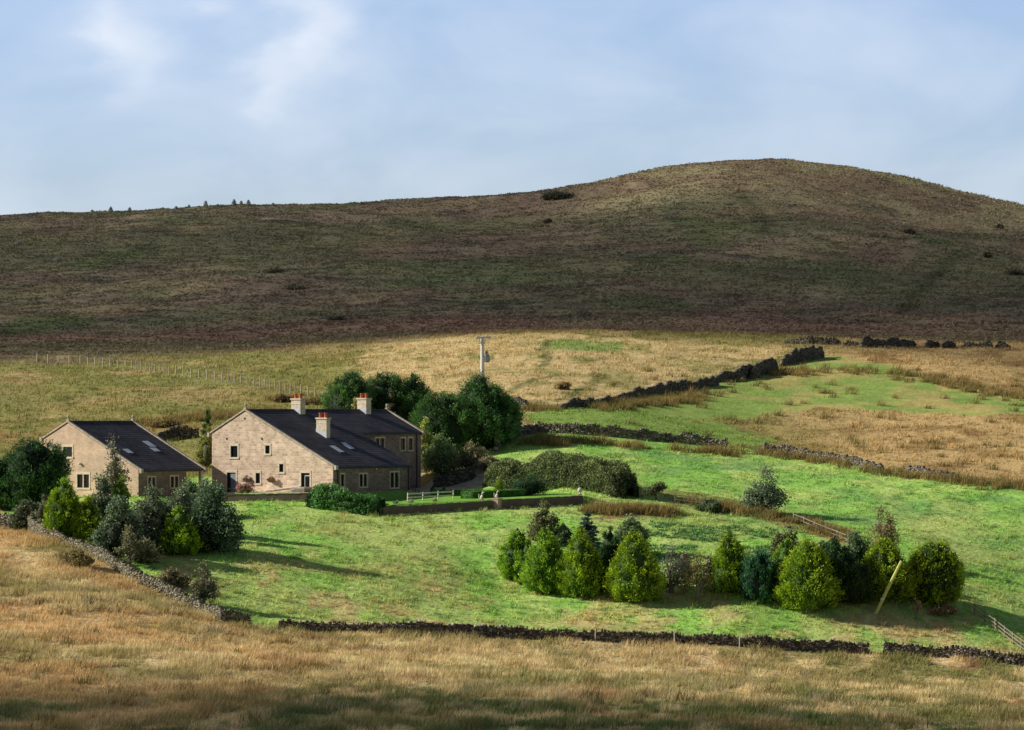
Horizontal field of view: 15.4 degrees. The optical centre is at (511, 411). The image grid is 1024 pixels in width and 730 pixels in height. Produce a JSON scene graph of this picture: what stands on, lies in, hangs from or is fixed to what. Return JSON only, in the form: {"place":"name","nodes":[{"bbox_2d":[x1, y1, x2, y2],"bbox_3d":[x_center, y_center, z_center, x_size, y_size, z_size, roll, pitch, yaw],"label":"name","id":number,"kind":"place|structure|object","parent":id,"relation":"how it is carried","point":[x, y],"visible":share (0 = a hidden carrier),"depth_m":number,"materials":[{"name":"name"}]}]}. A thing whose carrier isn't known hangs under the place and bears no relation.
{"place":"outdoors","nodes":[
{"label":"outdoors","id":0,"kind":"place"},
{"bbox_2d":[0,159,1023,729],"bbox_3d":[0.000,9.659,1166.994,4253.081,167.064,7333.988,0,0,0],"label":"ground","id":1,"kind":"structure","parent":0,"point":[746,401],"depth_m":495.13,"materials":[{"name":"plant"}]},
{"bbox_2d":[0,456,10,507],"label":"dark conifer","id":2,"kind":"object","parent":1,"relation":"on","point":[3,463],"visible":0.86,"depth_m":388.79,"materials":[{"name":"green plant"}]},
{"bbox_2d":[6,498,40,530],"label":"grey shrub","id":3,"kind":"object","parent":1,"relation":"on","point":[17,520],"visible":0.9,"depth_m":375.55,"materials":[{"name":"green plant"}]},
{"bbox_2d":[0,435,73,510],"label":"dark conifer","id":4,"kind":"object","parent":1,"relation":"on","point":[33,469],"visible":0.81,"depth_m":386.91,"materials":[{"name":"green plant"}]},
{"bbox_2d":[34,494,49,525],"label":"grey shrub","id":5,"kind":"object","parent":1,"relation":"on","point":[39,513],"visible":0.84,"depth_m":371.59,"materials":[{"name":"green plant"}]},
{"bbox_2d":[39,475,81,537],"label":"golden conifer","id":6,"kind":"object","parent":1,"relation":"on","point":[61,506],"visible":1,"depth_m":368.35,"materials":[{"name":"green plant"}]},
{"bbox_2d":[54,546,94,566],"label":"shrub","id":7,"kind":"object","parent":1,"relation":"on","point":[75,557],"visible":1,"depth_m":355.83,"materials":[{"name":"brown plant"}]},
{"bbox_2d":[68,493,101,539],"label":"golden conifer","id":8,"kind":"object","parent":1,"relation":"on","point":[88,520],"visible":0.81,"depth_m":368.04,"materials":[{"name":"green plant"}]},
{"bbox_2d":[81,473,120,527],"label":"grey shrub","id":9,"kind":"object","parent":1,"relation":"on","point":[104,488],"visible":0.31,"depth_m":372.88,"materials":[{"name":"green plant"}]},
{"bbox_2d":[95,435,131,492],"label":"birch","id":10,"kind":"object","parent":1,"relation":"on","point":[115,467],"visible":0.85,"depth_m":390.80,"materials":[{"name":"green plant"}]},
{"bbox_2d":[85,490,154,555],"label":"grey shrub","id":11,"kind":"object","parent":1,"relation":"on","point":[108,537],"visible":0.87,"depth_m":361.80,"materials":[{"name":"green plant"}]},
{"bbox_2d":[110,473,131,506],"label":"young tree","id":12,"kind":"object","parent":1,"relation":"on","point":[120,485],"visible":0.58,"depth_m":389.77,"materials":[{"name":"green plant"}]},
{"bbox_2d":[39,415,207,496],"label":"converted barn","id":13,"kind":"structure","parent":1,"relation":"on","point":[148,456],"depth_m":402.13,"materials":[{"name":"stone"}]},
{"bbox_2d":[75,472,90,489],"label":"window","id":14,"kind":"structure","parent":13,"relation":"in","point":[84,481],"depth_m":401.55,"materials":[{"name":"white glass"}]},
{"bbox_2d":[0,512,251,626],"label":"dry stone wall","id":15,"kind":"structure","parent":1,"relation":"on","point":[111,560],"depth_m":353.11,"materials":[{"name":"stone"}]},
{"bbox_2d":[111,523,148,563],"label":"young tree","id":16,"kind":"object","parent":1,"relation":"on","point":[132,543],"visible":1,"depth_m":358.65,"materials":[{"name":"green plant"}]},
{"bbox_2d":[121,535,163,563],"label":"shrub","id":17,"kind":"object","parent":1,"relation":"on","point":[152,551],"visible":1,"depth_m":359.73,"materials":[{"name":"green plant"}]},
{"bbox_2d":[133,500,166,548],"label":"grey shrub","id":18,"kind":"object","parent":1,"relation":"on","point":[154,536],"visible":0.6,"depth_m":365.14,"materials":[{"name":"green plant"}]},
{"bbox_2d":[131,481,176,529],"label":"grey shrub","id":19,"kind":"object","parent":1,"relation":"on","point":[161,508],"visible":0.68,"depth_m":367.19,"materials":[{"name":"green plant"}]},
{"bbox_2d":[144,414,182,426],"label":"scrub bush","id":20,"kind":"object","parent":1,"relation":"on","point":[163,422],"visible":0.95,"depth_m":463.93,"materials":[{"name":"brown plant"}]},
{"bbox_2d":[156,567,193,586],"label":"shrub","id":21,"kind":"object","parent":1,"relation":"on","point":[182,580],"visible":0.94,"depth_m":353.21,"materials":[{"name":"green plant"}]},
{"bbox_2d":[156,425,198,440],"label":"dry stone wall","id":22,"kind":"structure","parent":1,"relation":"on","point":[179,431],"depth_m":451.78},
{"bbox_2d":[156,505,203,555],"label":"golden conifer","id":23,"kind":"object","parent":1,"relation":"on","point":[181,537],"visible":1,"depth_m":364.86,"materials":[{"name":"green plant"}]},
{"bbox_2d":[36,353,323,397],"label":"wire fence","id":24,"kind":"object","parent":1,"relation":"on","point":[37,358],"visible":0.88,"depth_m":538.81,"materials":[{"name":"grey wood"}]},
{"bbox_2d":[168,485,193,518],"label":"grey shrub","id":25,"kind":"object","parent":1,"relation":"on","point":[183,500],"visible":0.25,"depth_m":373.71,"materials":[{"name":"green plant"}]},
{"bbox_2d":[164,475,199,505],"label":"grey shrub","id":26,"kind":"object","parent":1,"relation":"on","point":[190,486],"visible":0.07,"depth_m":386.81,"materials":[{"name":"green plant"}]},
{"bbox_2d":[195,424,211,466],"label":"yellowing tree","id":27,"kind":"object","parent":1,"relation":"on","point":[203,453],"visible":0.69,"depth_m":429.69,"materials":[{"name":"green plant"}]},
{"bbox_2d":[187,561,220,602],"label":"young tree","id":28,"kind":"object","parent":1,"relation":"on","point":[204,592],"visible":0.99,"depth_m":349.68,"materials":[{"name":"green plant"}]},
{"bbox_2d":[195,409,213,459],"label":"conifer","id":29,"kind":"object","parent":1,"relation":"on","point":[207,422],"visible":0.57,"depth_m":433.86,"materials":[{"name":"green plant"}]},
{"bbox_2d":[185,479,253,552],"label":"alder","id":30,"kind":"object","parent":1,"relation":"on","point":[217,523],"visible":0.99,"depth_m":366.37,"materials":[{"name":"green plant"}]},
{"bbox_2d":[221,493,309,501],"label":"garden wall","id":31,"kind":"structure","parent":1,"relation":"on","point":[296,497],"depth_m":397.20,"materials":[{"name":"stone"}]},
{"bbox_2d":[207,393,424,491],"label":"farmhouse","id":32,"kind":"object","parent":1,"relation":"on","point":[299,447],"visible":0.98,"depth_m":407.73,"materials":[{"name":"beige stone"}]},
{"bbox_2d":[390,471,399,488],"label":"window","id":33,"kind":"structure","parent":32,"relation":"in","point":[393,476],"depth_m":408.87,"materials":[{"name":"white glass"}]},
{"bbox_2d":[305,482,386,514],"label":"laurel hedge","id":34,"kind":"object","parent":1,"relation":"on","point":[321,496],"visible":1,"depth_m":392.55,"materials":[{"name":"green plant"}]},
{"bbox_2d":[318,369,380,408],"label":"dark conifer","id":35,"kind":"object","parent":1,"relation":"on","point":[345,390],"visible":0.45,"depth_m":442.62,"materials":[{"name":"green plant"}]},
{"bbox_2d":[361,369,410,415],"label":"dark conifer","id":36,"kind":"object","parent":1,"relation":"on","point":[382,382],"visible":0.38,"depth_m":445.18,"materials":[{"name":"green plant"}]},
{"bbox_2d":[396,371,436,425],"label":"dark conifer","id":37,"kind":"object","parent":1,"relation":"on","point":[415,390],"visible":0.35,"depth_m":445.56,"materials":[{"name":"green plant"}]},
{"bbox_2d":[419,417,434,472],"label":"yellowing tree","id":38,"kind":"object","parent":1,"relation":"on","point":[426,440],"visible":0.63,"depth_m":431.91,"materials":[{"name":"green plant"}]},
{"bbox_2d":[407,490,453,499],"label":"rail fence","id":39,"kind":"object","parent":1,"relation":"on","point":[423,496],"visible":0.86,"depth_m":400.57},
{"bbox_2d":[382,500,492,514],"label":"garden wall","id":40,"kind":"structure","parent":1,"relation":"on","point":[411,509],"depth_m":393.86,"materials":[{"name":"stone"}]},
{"bbox_2d":[421,431,462,475],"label":"willow shrub","id":41,"kind":"object","parent":1,"relation":"on","point":[436,461],"visible":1,"depth_m":427.43,"materials":[{"name":"green plant"}]},
{"bbox_2d":[407,389,483,454],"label":"dark conifer","id":42,"kind":"object","parent":1,"relation":"on","point":[443,415],"visible":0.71,"depth_m":436.82,"materials":[{"name":"green plant"}]},
{"bbox_2d":[432,465,475,487],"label":"garden wall","id":43,"kind":"structure","parent":1,"relation":"on","point":[451,479],"depth_m":424.93,"materials":[{"name":"stone"}]},
{"bbox_2d":[431,488,482,495],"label":"box hedge","id":44,"kind":"object","parent":1,"relation":"on","point":[457,492],"visible":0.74,"depth_m":408.00,"materials":[{"name":"green plant"}]},
{"bbox_2d":[448,439,490,469],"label":"brown shrub","id":45,"kind":"object","parent":1,"relation":"on","point":[473,454],"visible":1,"depth_m":426.59,"materials":[{"name":"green plant"}]},
{"bbox_2d":[476,335,494,375],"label":"utility pole","id":46,"kind":"object","parent":1,"relation":"on","point":[484,358],"visible":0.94,"depth_m":477.79,"materials":[{"name":"grey wood"}]},
{"bbox_2d":[472,453,501,469],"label":"brown shrub","id":47,"kind":"object","parent":1,"relation":"on","point":[485,462],"visible":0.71,"depth_m":424.52,"materials":[{"name":"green plant"}]},
{"bbox_2d":[453,369,523,446],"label":"dark conifer","id":48,"kind":"object","parent":1,"relation":"on","point":[479,394],"visible":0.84,"depth_m":438.35,"materials":[{"name":"green plant"}]},
{"bbox_2d":[460,489,525,498],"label":"box hedge","id":49,"kind":"object","parent":1,"relation":"on","point":[490,493],"visible":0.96,"depth_m":401.60,"materials":[{"name":"green plant"}]},
{"bbox_2d":[497,392,524,439],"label":"dark conifer","id":50,"kind":"object","parent":1,"relation":"on","point":[519,417],"visible":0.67,"depth_m":441.39,"materials":[{"name":"green plant"}]},
{"bbox_2d":[0,158,1023,354],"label":"heather","id":51,"kind":"object","parent":1,"relation":"on","point":[109,332],"visible":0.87,"depth_m":834.00,"materials":[{"name":"brown plant"}]},
{"bbox_2d":[0,507,1023,729],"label":"moor grass","id":52,"kind":"structure","parent":1,"relation":"on","point":[500,680],"depth_m":285.46,"materials":[{"name":"plant"}]},
{"bbox_2d":[0,323,1023,485],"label":"hill grass","id":53,"kind":"structure","parent":1,"relation":"on","point":[520,332],"depth_m":540.86,"materials":[{"name":"plant"}]},
{"bbox_2d":[0,360,1023,729],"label":"rushes","id":54,"kind":"object","parent":1,"relation":"on","point":[678,398],"visible":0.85,"depth_m":420.26,"materials":[{"name":"brown plant"}]},
{"bbox_2d":[0,406,1023,655],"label":"pasture grass","id":55,"kind":"structure","parent":1,"relation":"on","point":[678,500],"depth_m":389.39,"materials":[{"name":"plant"}]},
{"bbox_2d":[0,578,1023,729],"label":"seeding grass","id":56,"kind":"structure","parent":1,"relation":"on","point":[216,630],"depth_m":285.71,"materials":[{"name":"plant"}]},
{"bbox_2d":[496,528,533,578],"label":"golden conifer","id":57,"kind":"object","parent":1,"relation":"on","point":[515,540],"visible":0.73,"depth_m":372.56,"materials":[{"name":"green plant"}]},
{"bbox_2d":[494,423,537,451],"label":"dry stone wall","id":58,"kind":"structure","parent":1,"relation":"on","point":[528,429],"depth_m":444.31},
{"bbox_2d":[513,538,531,584],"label":"golden conifer","id":59,"kind":"object","parent":1,"relation":"on","point":[523,555],"visible":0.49,"depth_m":371.61,"materials":[{"name":"green plant"}]},
{"bbox_2d":[509,472,552,494],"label":"round bush","id":60,"kind":"object","parent":1,"relation":"on","point":[530,486],"visible":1,"depth_m":404.43,"materials":[{"name":"green plant"}]},
{"bbox_2d":[518,525,564,593],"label":"golden conifer","id":61,"kind":"object","parent":1,"relation":"on","point":[542,566],"visible":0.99,"depth_m":367.55,"materials":[{"name":"green plant"}]},
{"bbox_2d":[502,495,582,507],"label":"garden wall","id":62,"kind":"structure","parent":1,"relation":"on","point":[533,502],"depth_m":397.77,"materials":[{"name":"stone"}]},
{"bbox_2d":[526,498,560,540],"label":"olive shrub","id":63,"kind":"object","parent":1,"relation":"on","point":[543,518],"visible":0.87,"depth_m":382.59,"materials":[{"name":"green plant"}]},
{"bbox_2d":[540,189,573,199],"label":"gorse clump","id":64,"kind":"object","parent":1,"relation":"on","point":[555,194],"visible":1,"depth_m":1038.72,"materials":[{"name":"green plant"}]},
{"bbox_2d":[482,448,641,498],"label":"mixed hedge","id":65,"kind":"object","parent":1,"relation":"on","point":[591,473],"visible":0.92,"depth_m":409.93,"materials":[{"name":"green plant"}]},
{"bbox_2d":[554,523,573,545],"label":"shrub","id":66,"kind":"object","parent":1,"relation":"on","point":[563,534],"visible":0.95,"depth_m":381.64,"materials":[{"name":"green plant"}]},
{"bbox_2d":[278,618,870,652],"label":"dry stone wall","id":67,"kind":"structure","parent":1,"relation":"on","point":[832,644],"depth_m":350.41,"materials":[{"name":"stone"}]},
{"bbox_2d":[555,524,605,596],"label":"golden conifer","id":68,"kind":"object","parent":1,"relation":"on","point":[581,573],"visible":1,"depth_m":365.65,"materials":[{"name":"green plant"}]},
{"bbox_2d":[575,513,601,550],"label":"blue spruce","id":69,"kind":"object","parent":1,"relation":"on","point":[591,529],"visible":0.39,"depth_m":379.69,"materials":[{"name":"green plant"}]},
{"bbox_2d":[558,391,637,409],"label":"ruined wall","id":70,"kind":"structure","parent":1,"relation":"on","point":[576,402],"depth_m":470.09,"materials":[{"name":"stone"}]},
{"bbox_2d":[597,525,620,589],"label":"dark conifer","id":71,"kind":"object","parent":1,"relation":"on","point":[609,545],"visible":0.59,"depth_m":367.72,"materials":[{"name":"green plant"}]},
{"bbox_2d":[536,421,728,447],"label":"dry stone wall","id":72,"kind":"structure","parent":1,"relation":"on","point":[639,434],"depth_m":445.08,"materials":[{"name":"stone"}]},
{"bbox_2d":[614,513,651,549],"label":"grey shrub","id":73,"kind":"object","parent":1,"relation":"on","point":[628,523],"visible":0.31,"depth_m":377.97,"materials":[{"name":"green plant"}]},
{"bbox_2d":[602,527,667,601],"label":"golden conifer","id":74,"kind":"object","parent":1,"relation":"on","point":[633,572],"visible":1,"depth_m":363.43,"materials":[{"name":"green plant"}]},
{"bbox_2d":[632,382,669,397],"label":"ruined wall","id":75,"kind":"structure","parent":1,"relation":"on","point":[659,387],"depth_m":490.28,"materials":[{"name":"stone"}]},
{"bbox_2d":[643,481,667,499],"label":"hawthorn","id":76,"kind":"object","parent":1,"relation":"on","point":[653,488],"visible":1,"depth_m":402.91,"materials":[{"name":"green plant"}]},
{"bbox_2d":[657,541,692,592],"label":"bare tree","id":77,"kind":"object","parent":1,"relation":"on","point":[673,579],"visible":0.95,"depth_m":366.83,"materials":[{"name":"grey plant"}]},
{"bbox_2d":[665,376,719,391],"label":"ruined wall","id":78,"kind":"structure","parent":1,"relation":"on","point":[699,383],"depth_m":498.57,"materials":[{"name":"stone"}]},
{"bbox_2d":[679,552,714,601],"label":"young tree","id":79,"kind":"object","parent":1,"relation":"on","point":[696,578],"visible":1,"depth_m":363.89,"materials":[{"name":"green plant"}]},
{"bbox_2d":[621,520,776,562],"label":"dock leaves","id":80,"kind":"object","parent":1,"relation":"on","point":[734,527],"visible":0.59,"depth_m":387.19,"materials":[{"name":"green plant"}]},
{"bbox_2d":[693,498,722,511],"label":"shrub","id":81,"kind":"object","parent":1,"relation":"on","point":[712,505],"visible":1,"depth_m":398.89,"materials":[{"name":"green plant"}]},
{"bbox_2d":[715,370,735,381],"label":"ruined wall","id":82,"kind":"structure","parent":1,"relation":"on","point":[725,376],"depth_m":510.93,"materials":[{"name":"stone"}]},
{"bbox_2d":[707,529,750,593],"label":"golden conifer","id":83,"kind":"object","parent":1,"relation":"on","point":[727,559],"visible":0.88,"depth_m":365.39,"materials":[{"name":"green plant"}]},
{"bbox_2d":[733,364,752,380],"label":"ruined wall","id":84,"kind":"structure","parent":1,"relation":"on","point":[742,370],"depth_m":514.41,"materials":[{"name":"stone"}]},
{"bbox_2d":[738,544,781,601],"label":"columnar conifer","id":85,"kind":"object","parent":1,"relation":"on","point":[758,578],"visible":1,"depth_m":362.86,"materials":[{"name":"green plant"}]},
{"bbox_2d":[748,357,778,378],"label":"ruined wall","id":86,"kind":"structure","parent":1,"relation":"on","point":[763,365],"depth_m":519.33,"materials":[{"name":"stone"}]},
{"bbox_2d":[735,463,794,510],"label":"bush","id":87,"kind":"object","parent":1,"relation":"on","point":[764,495],"visible":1,"depth_m":400.20,"materials":[{"name":"green plant"}]},
{"bbox_2d":[772,535,796,581],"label":"golden conifer","id":88,"kind":"object","parent":1,"relation":"on","point":[782,553],"visible":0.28,"depth_m":366.77,"materials":[{"name":"green plant"}]},
{"bbox_2d":[768,523,802,559],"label":"olive shrub","id":89,"kind":"object","parent":1,"relation":"on","point":[779,539],"visible":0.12,"depth_m":374.70,"materials":[{"name":"green plant"}]},
{"bbox_2d":[779,345,824,366],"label":"ruined wall","id":90,"kind":"structure","parent":1,"relation":"on","point":[811,352],"depth_m":541.50,"materials":[{"name":"stone"}]},
{"bbox_2d":[770,534,845,609],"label":"golden conifer","id":91,"kind":"object","parent":1,"relation":"on","point":[808,582],"visible":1,"depth_m":361.43,"materials":[{"name":"green plant"}]},
{"bbox_2d":[783,335,840,344],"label":"ruined wall","id":92,"kind":"structure","parent":1,"relation":"on","point":[818,340],"depth_m":573.29,"materials":[{"name":"stone"}]},
{"bbox_2d":[763,442,883,470],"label":"dry stone wall","id":93,"kind":"structure","parent":1,"relation":"on","point":[856,461],"depth_m":438.29,"materials":[{"name":"stone"}]},
{"bbox_2d":[820,533,855,599],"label":"dark conifer","id":94,"kind":"object","parent":1,"relation":"on","point":[838,556],"visible":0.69,"depth_m":364.39,"materials":[{"name":"green plant"}]},
{"bbox_2d":[838,558,876,604],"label":"dark conifer","id":95,"kind":"object","parent":1,"relation":"on","point":[859,588],"visible":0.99,"depth_m":363.49,"materials":[{"name":"green plant"}]},
{"bbox_2d":[842,529,873,563],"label":"grey shrub","id":96,"kind":"object","parent":1,"relation":"on","point":[858,548],"visible":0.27,"depth_m":371.51,"materials":[{"name":"green plant"}]},
{"bbox_2d":[859,335,876,347],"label":"ruined wall","id":97,"kind":"structure","parent":1,"relation":"on","point":[867,340],"depth_m":568.29,"materials":[{"name":"stone"}]},
{"bbox_2d":[867,505,900,550],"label":"bare tree","id":98,"kind":"object","parent":1,"relation":"on","point":[888,531],"visible":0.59,"depth_m":380.25,"materials":[{"name":"brown plant"}]},
{"bbox_2d":[874,561,901,613],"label":"leaning pole","id":99,"kind":"object","parent":1,"relation":"on","point":[887,589],"visible":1,"depth_m":362.72,"materials":[{"name":"wood"}]},
{"bbox_2d":[860,534,918,601],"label":"golden conifer","id":100,"kind":"object","parent":1,"relation":"on","point":[884,559],"visible":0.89,"depth_m":364.74,"materials":[{"name":"green plant"}]},
{"bbox_2d":[873,336,916,347],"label":"ruined wall","id":101,"kind":"structure","parent":1,"relation":"on","point":[891,341],"depth_m":572.11,"materials":[{"name":"stone"}]},
{"bbox_2d":[906,465,958,477],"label":"dry stone wall","id":102,"kind":"structure","parent":1,"relation":"on","point":[917,467],"depth_m":426.48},
{"bbox_2d":[905,537,967,605],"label":"golden conifer","id":103,"kind":"object","parent":1,"relation":"on","point":[938,576],"visible":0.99,"depth_m":365.35,"materials":[{"name":"green plant"}]},
{"bbox_2d":[926,602,958,615],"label":"shrub","id":104,"kind":"object","parent":1,"relation":"on","point":[946,608],"visible":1,"depth_m":363.84,"materials":[{"name":"brown plant"}]},
{"bbox_2d":[883,641,1023,665],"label":"dry stone wall","id":105,"kind":"structure","parent":1,"relation":"on","point":[1008,657],"depth_m":352.60,"materials":[{"name":"stone"}]},
{"bbox_2d":[960,340,992,348],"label":"ruined wall","id":106,"kind":"structure","parent":1,"relation":"on","point":[977,345],"depth_m":575.62,"materials":[{"name":"stone"}]},
{"bbox_2d":[974,603,1023,649],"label":"rail fence","id":107,"kind":"object","parent":1,"relation":"on","point":[1005,632],"visible":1,"depth_m":361.23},
{"bbox_2d":[0,0,1023,214],"label":"sky","id":108,"kind":"structure","parent":0,"point":[120,105],"materials":[{"name":"blue"}]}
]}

